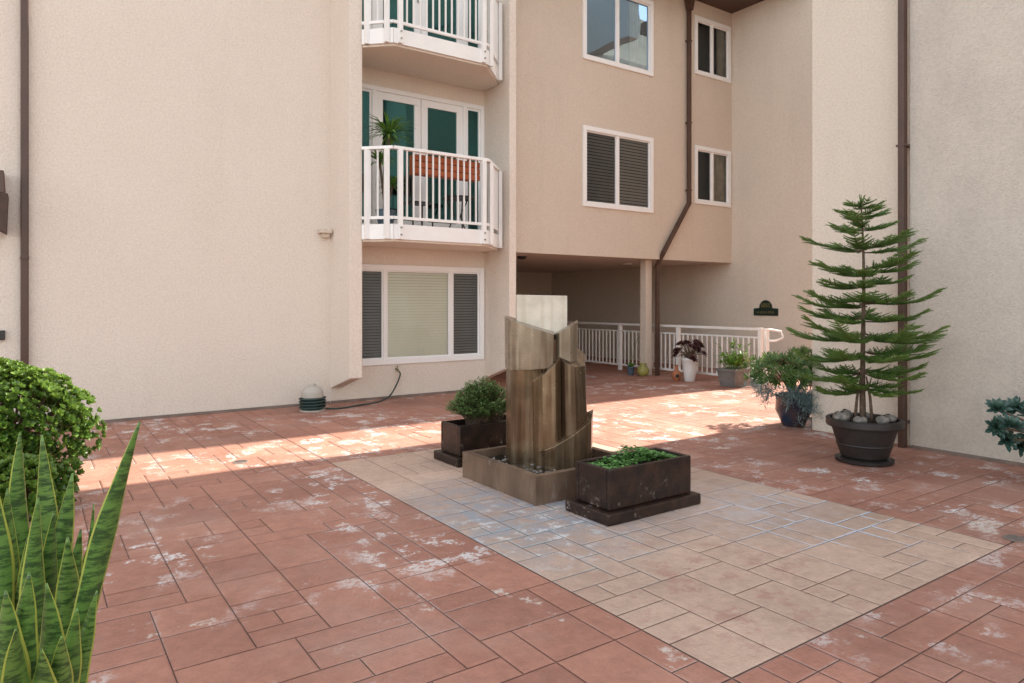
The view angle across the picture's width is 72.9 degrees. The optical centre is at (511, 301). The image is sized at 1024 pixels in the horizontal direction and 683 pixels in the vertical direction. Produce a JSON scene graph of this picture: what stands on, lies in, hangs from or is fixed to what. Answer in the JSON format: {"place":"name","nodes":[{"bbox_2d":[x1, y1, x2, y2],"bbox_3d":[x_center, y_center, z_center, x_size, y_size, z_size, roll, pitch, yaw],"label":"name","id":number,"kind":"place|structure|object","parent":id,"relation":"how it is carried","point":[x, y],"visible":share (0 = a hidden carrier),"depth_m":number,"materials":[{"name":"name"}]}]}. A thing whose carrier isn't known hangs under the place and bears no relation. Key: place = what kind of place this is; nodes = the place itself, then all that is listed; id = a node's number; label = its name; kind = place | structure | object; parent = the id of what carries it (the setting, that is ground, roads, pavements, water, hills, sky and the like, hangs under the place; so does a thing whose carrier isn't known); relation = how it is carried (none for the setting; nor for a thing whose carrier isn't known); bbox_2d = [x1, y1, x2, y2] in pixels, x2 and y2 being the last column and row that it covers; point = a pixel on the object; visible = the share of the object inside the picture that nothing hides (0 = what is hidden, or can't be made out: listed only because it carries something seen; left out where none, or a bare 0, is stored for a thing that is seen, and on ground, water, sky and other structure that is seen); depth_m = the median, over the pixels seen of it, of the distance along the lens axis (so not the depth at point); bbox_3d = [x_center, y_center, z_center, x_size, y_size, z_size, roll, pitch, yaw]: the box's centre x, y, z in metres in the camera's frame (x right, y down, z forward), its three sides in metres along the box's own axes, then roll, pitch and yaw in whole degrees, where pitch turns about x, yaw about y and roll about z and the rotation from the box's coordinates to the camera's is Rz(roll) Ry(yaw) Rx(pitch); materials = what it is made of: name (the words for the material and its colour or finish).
{"place":"outdoors","nodes":[
{"label":"outdoors","id":0,"kind":"place"},
{"bbox_2d":[28,356,1023,682],"bbox_3d":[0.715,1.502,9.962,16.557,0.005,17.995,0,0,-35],"label":"pavement","id":1,"kind":"structure","parent":0,"point":[680,410],"depth_m":3.98,"materials":[{"name":"tile"}]},
{"bbox_2d":[0,451,84,520],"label":"jade bush","id":2,"kind":"object","parent":1,"relation":"on","point":[61,474],"visible":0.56,"depth_m":4.84,"materials":[{"name":"green plant"}]},
{"bbox_2d":[0,357,106,482],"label":"jade bush","id":3,"kind":"object","parent":1,"relation":"on","point":[31,393],"visible":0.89,"depth_m":5.62,"materials":[{"name":"green plant"}]},
{"bbox_2d":[0,422,140,682],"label":"snake plant","id":4,"kind":"object","parent":1,"relation":"on","point":[51,582],"visible":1,"depth_m":1.89,"materials":[{"name":"green plant"}]},
{"bbox_2d":[232,460,248,463],"bbox_3d":[-2.540,1.494,6.489,0.150,0.007,0.150,0,0,-35],"label":"drain cover","id":5,"kind":"object","parent":1,"relation":"in","point":[240,461],"visible":1,"depth_m":6.47,"materials":[{"name":"metal"}]},
{"bbox_2d":[299,384,325,412],"bbox_3d":[-2.752,1.315,9.561,0.368,0.370,0.369,0,0,-35],"label":"hose pot","id":6,"kind":"object","parent":1,"relation":"on","point":[312,398],"visible":1,"depth_m":9.44,"materials":[{"name":"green plastic"}]},
{"bbox_2d":[325,370,400,408],"bbox_3d":[-2.130,1.276,10.198,0.163,0.453,1.474,0,0,34],"label":"hose","id":7,"kind":"object","parent":1,"relation":"on","point":[371,402],"visible":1,"depth_m":10.19,"materials":[{"name":"rubber"}]},
{"bbox_2d":[0,0,811,425],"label":"apartment building","id":8,"kind":"structure","parent":1,"relation":"on","point":[196,200],"depth_m":10.21,"materials":[{"name":"beige paint"}]},
{"bbox_2d":[0,330,4,339],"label":"outlet box","id":9,"kind":"object","parent":8,"relation":"attached to","point":[2,334],"visible":1,"depth_m":7.98,"materials":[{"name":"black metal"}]},
{"bbox_2d":[0,170,8,234],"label":"wall lantern","id":10,"kind":"object","parent":8,"relation":"attached to","point":[4,200],"depth_m":7.77,"materials":[{"name":"brown paint"}]},
{"bbox_2d":[362,88,371,223],"bbox_3d":[-2.289,-2.210,10.564,0.305,2.080,0.040,0,0,-35],"label":"side window","id":11,"kind":"structure","parent":8,"relation":"in","point":[366,93],"depth_m":10.60,"materials":[{"name":"teal plastic"}]},
{"bbox_2d":[362,0,371,28],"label":"side window","id":12,"kind":"structure","parent":8,"relation":"in","point":[362,0],"depth_m":10.58,"materials":[{"name":"white plastic"}]},
{"bbox_2d":[363,110,414,223],"bbox_3d":[-1.764,-1.877,9.977,0.877,1.640,0.932,0,0,-35],"label":"potted dracaena","id":13,"kind":"object","parent":8,"relation":"on","point":[390,128],"visible":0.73,"depth_m":9.90,"materials":[{"name":"plant"}]},
{"bbox_2d":[377,91,420,225],"bbox_3d":[-1.789,-2.210,10.909,0.770,2.080,0.045,0,0,-35],"label":"door","id":14,"kind":"structure","parent":8,"relation":"in","point":[394,105],"depth_m":10.95,"materials":[{"name":"white plastic"}]},
{"bbox_2d":[377,0,420,33],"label":"door","id":15,"kind":"structure","parent":8,"relation":"in","point":[393,3],"depth_m":10.97,"materials":[{"name":"white plastic"}]},
{"bbox_2d":[403,174,432,225],"bbox_3d":[-1.431,-1.487,10.552,0.360,0.860,0.360,0,0,-35],"label":"bistro chair","id":16,"kind":"object","parent":8,"relation":"on","point":[423,203],"visible":0.5,"depth_m":10.47,"materials":[{"name":"black metal"}]},
{"bbox_2d":[362,264,483,365],"bbox_3d":[-1.714,0.199,11.397,2.600,1.688,0.830,0,0,-35],"label":"window","id":17,"kind":"structure","parent":8,"relation":"in","point":[411,314],"depth_m":11.16,"materials":[{"name":"white plastic"}]},
{"bbox_2d":[417,0,462,43],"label":"door","id":18,"kind":"structure","parent":8,"relation":"in","point":[423,2],"depth_m":11.37,"materials":[{"name":"white plastic"}]},
{"bbox_2d":[421,99,462,227],"bbox_3d":[-1.149,-2.210,11.354,0.770,2.080,0.045,0,0,-35],"label":"door","id":19,"kind":"structure","parent":8,"relation":"in","point":[441,123],"depth_m":11.35,"materials":[{"name":"white plastic"}]},
{"bbox_2d":[409,149,479,181],"bbox_3d":[-0.954,-2.013,10.251,1.100,0.346,0.300,0,0,-35],"label":"rail planter","id":20,"kind":"object","parent":8,"relation":"hanging from","point":[423,167],"visible":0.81,"depth_m":10.18,"materials":[{"name":"orange wood"}]},
{"bbox_2d":[442,195,474,228],"bbox_3d":[-0.839,-1.347,10.927,0.540,0.589,0.540,0,0,-35],"label":"bistro table","id":21,"kind":"object","parent":8,"relation":"on","point":[460,198],"visible":0.57,"depth_m":10.85,"materials":[{"name":"black metal"}]},
{"bbox_2d":[467,108,479,229],"bbox_3d":[-0.664,-2.210,11.695,0.275,2.080,0.040,0,0,-35],"label":"side window","id":22,"kind":"structure","parent":8,"relation":"in","point":[473,115],"depth_m":11.70,"materials":[{"name":"white plastic"}]},
{"bbox_2d":[467,0,479,47],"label":"side window","id":23,"kind":"structure","parent":8,"relation":"in","point":[472,1],"depth_m":11.70,"materials":[{"name":"teal plastic"}]},
{"bbox_2d":[583,125,653,212],"bbox_3d":[1.839,-2.520,13.661,1.980,1.640,0.830,0,0,-35],"label":"window","id":24,"kind":"structure","parent":8,"relation":"in","point":[618,167],"depth_m":13.36,"materials":[{"name":"white plastic"}]},
{"bbox_2d":[583,0,653,76],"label":"window","id":25,"kind":"structure","parent":8,"relation":"in","point":[616,33],"depth_m":13.57,"materials":[{"name":"glass"}]},
{"bbox_2d":[694,145,730,207],"bbox_3d":[4.097,-2.685,15.231,1.320,1.370,0.830,0,0,-35],"label":"window","id":26,"kind":"structure","parent":8,"relation":"in","point":[709,163],"depth_m":15.02,"materials":[{"name":"white plastic"}]},
{"bbox_2d":[694,15,730,82],"bbox_3d":[4.097,-5.415,15.231,1.320,1.370,0.830,0,0,-35],"label":"window","id":27,"kind":"structure","parent":8,"relation":"in","point":[709,35],"depth_m":15.02,"materials":[{"name":"white plastic"}]},
{"bbox_2d":[754,300,777,315],"bbox_3d":[5.327,0.128,14.558,0.026,0.325,0.580,0,0,-35],"label":"address plaque","id":28,"kind":"object","parent":8,"relation":"attached to","point":[765,308],"visible":1,"depth_m":14.55,"materials":[{"name":"black metal"}]},
{"bbox_2d":[625,329,639,374],"bbox_3d":[2.505,1.028,14.253,0.468,0.943,0.256,0,0,-35],"label":"potted orchid","id":29,"kind":"object","parent":1,"relation":"on","point":[630,368],"visible":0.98,"depth_m":14.15,"materials":[{"name":"ceramic"}]},
{"bbox_2d":[637,363,649,375],"bbox_3d":[2.648,1.370,14.008,0.260,0.260,0.260,0,0,-35],"label":"jar","id":30,"kind":"object","parent":1,"relation":"on","point":[643,369],"visible":1,"depth_m":13.93,"materials":[{"name":"green ceramic"}]},
{"bbox_2d":[332,442,1004,676],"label":"pavement panel","id":31,"kind":"structure","parent":1,"relation":"in","point":[725,651],"depth_m":4.13,"materials":[{"name":"beige tile"}]},
{"bbox_2d":[434,375,505,466],"bbox_3d":[-0.243,1.104,6.716,0.930,0.793,0.604,0,0,-35],"label":"planter box","id":32,"kind":"object","parent":31,"relation":"on","point":[481,425],"visible":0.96,"depth_m":6.54,"materials":[{"name":"metal"}]},
{"bbox_2d":[462,295,617,505],"bbox_3d":[0.306,0.720,5.822,1.050,1.560,1.050,0,0,-35],"label":"fountain","id":33,"kind":"object","parent":31,"relation":"on","point":[549,438],"visible":0.85,"depth_m":5.71,"materials":[{"name":"brown stone"}]},
{"bbox_2d":[565,445,700,525],"bbox_3d":[0.892,1.284,5.066,0.930,0.432,0.460,0,0,-35],"label":"planter box","id":34,"kind":"object","parent":31,"relation":"on","point":[640,482],"visible":1,"depth_m":4.89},
{"bbox_2d":[567,321,783,385],"bbox_3d":[2.541,0.983,15.096,0.426,1.035,7.111,0,0,-38],"label":"railing fence","id":35,"kind":"object","parent":1,"relation":"on","point":[678,333],"visible":0.48,"depth_m":14.01,"materials":[{"name":"white metal"}]},
{"bbox_2d":[671,365,680,380],"bbox_3d":[3.129,1.350,13.186,0.190,0.300,0.197,0,0,-35],"label":"clay chiminea","id":36,"kind":"object","parent":1,"relation":"on","point":[676,374],"visible":1,"depth_m":13.13,"materials":[{"name":"ceramic"}]},
{"bbox_2d":[671,339,707,381],"bbox_3d":[3.368,1.095,13.112,0.644,0.811,0.742,0,0,-35],"label":"potted succulent","id":37,"kind":"object","parent":1,"relation":"on","point":[689,359],"visible":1,"depth_m":13.01,"materials":[{"name":"white plant"}]},
{"bbox_2d":[715,338,750,387],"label":"potted flowers","id":38,"kind":"object","parent":1,"relation":"on","point":[731,376],"visible":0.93,"depth_m":12.20,"materials":[{"name":"grey plant"}]},
{"bbox_2d":[740,345,823,428],"bbox_3d":[3.298,1.033,8.400,1.059,1.043,1.146,0,0,-35],"label":"potted shrub","id":39,"kind":"object","parent":1,"relation":"on","point":[793,406],"visible":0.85,"depth_m":8.21,"materials":[{"name":"green plant"}]},
{"bbox_2d":[785,195,949,466],"bbox_3d":[3.380,0.245,6.515,1.423,2.510,1.473,0,0,10],"label":"potted pine","id":40,"kind":"object","parent":1,"relation":"on","point":[870,442],"visible":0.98,"depth_m":6.38,"materials":[{"name":"green plant"}]},
{"bbox_2d":[833,411,849,420],"bbox_3d":[3.095,1.080,6.513,0.174,0.109,0.140,0,0,-35],"label":"rock","id":41,"kind":"object","parent":40,"relation":"on","point":[842,415],"visible":0.76,"depth_m":6.46,"materials":[{"name":"grey stone"}]},
{"bbox_2d":[840,409,852,417],"bbox_3d":[3.219,1.083,6.685,0.125,0.096,0.127,0,0,-35],"label":"rock","id":42,"kind":"object","parent":40,"relation":"on","point":[849,412],"visible":0.45,"depth_m":6.64,"materials":[{"name":"grey stone"}]},
{"bbox_2d":[853,416,867,422],"bbox_3d":[3.198,1.086,6.366,0.131,0.076,0.118,0,0,-35],"label":"rock","id":43,"kind":"object","parent":40,"relation":"on","point":[860,419],"visible":0.75,"depth_m":6.33,"materials":[{"name":"grey stone"}]},
{"bbox_2d":[875,415,889,423],"bbox_3d":[3.398,1.086,6.358,0.135,0.092,0.125,0,0,-35],"label":"rock","id":44,"kind":"object","parent":40,"relation":"on","point":[882,419],"visible":0.84,"depth_m":6.32,"materials":[{"name":"grey stone"}]},
{"bbox_2d":[885,414,896,422],"bbox_3d":[3.528,1.088,6.486,0.123,0.077,0.124,0,0,-35],"label":"rock","id":45,"kind":"object","parent":40,"relation":"on","point":[892,418],"visible":0.62,"depth_m":6.44,"materials":[{"name":"grey stone"}]},
{"bbox_2d":[812,0,1023,466],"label":"apartment wing","id":46,"kind":"structure","parent":1,"relation":"on","point":[918,115],"depth_m":6.95,"materials":[{"name":"beige paint"}]},
{"bbox_2d":[984,395,1023,457],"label":"potted aeonium","id":47,"kind":"object","parent":1,"relation":"on","point":[999,426],"visible":1,"depth_m":5.78,"materials":[{"name":"teal plant"}]},
{"bbox_2d":[1002,534,1023,542],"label":"drain cover","id":48,"kind":"object","parent":1,"relation":"in","point":[1015,538],"visible":1,"depth_m":4.38,"materials":[{"name":"metal"}]}
]}

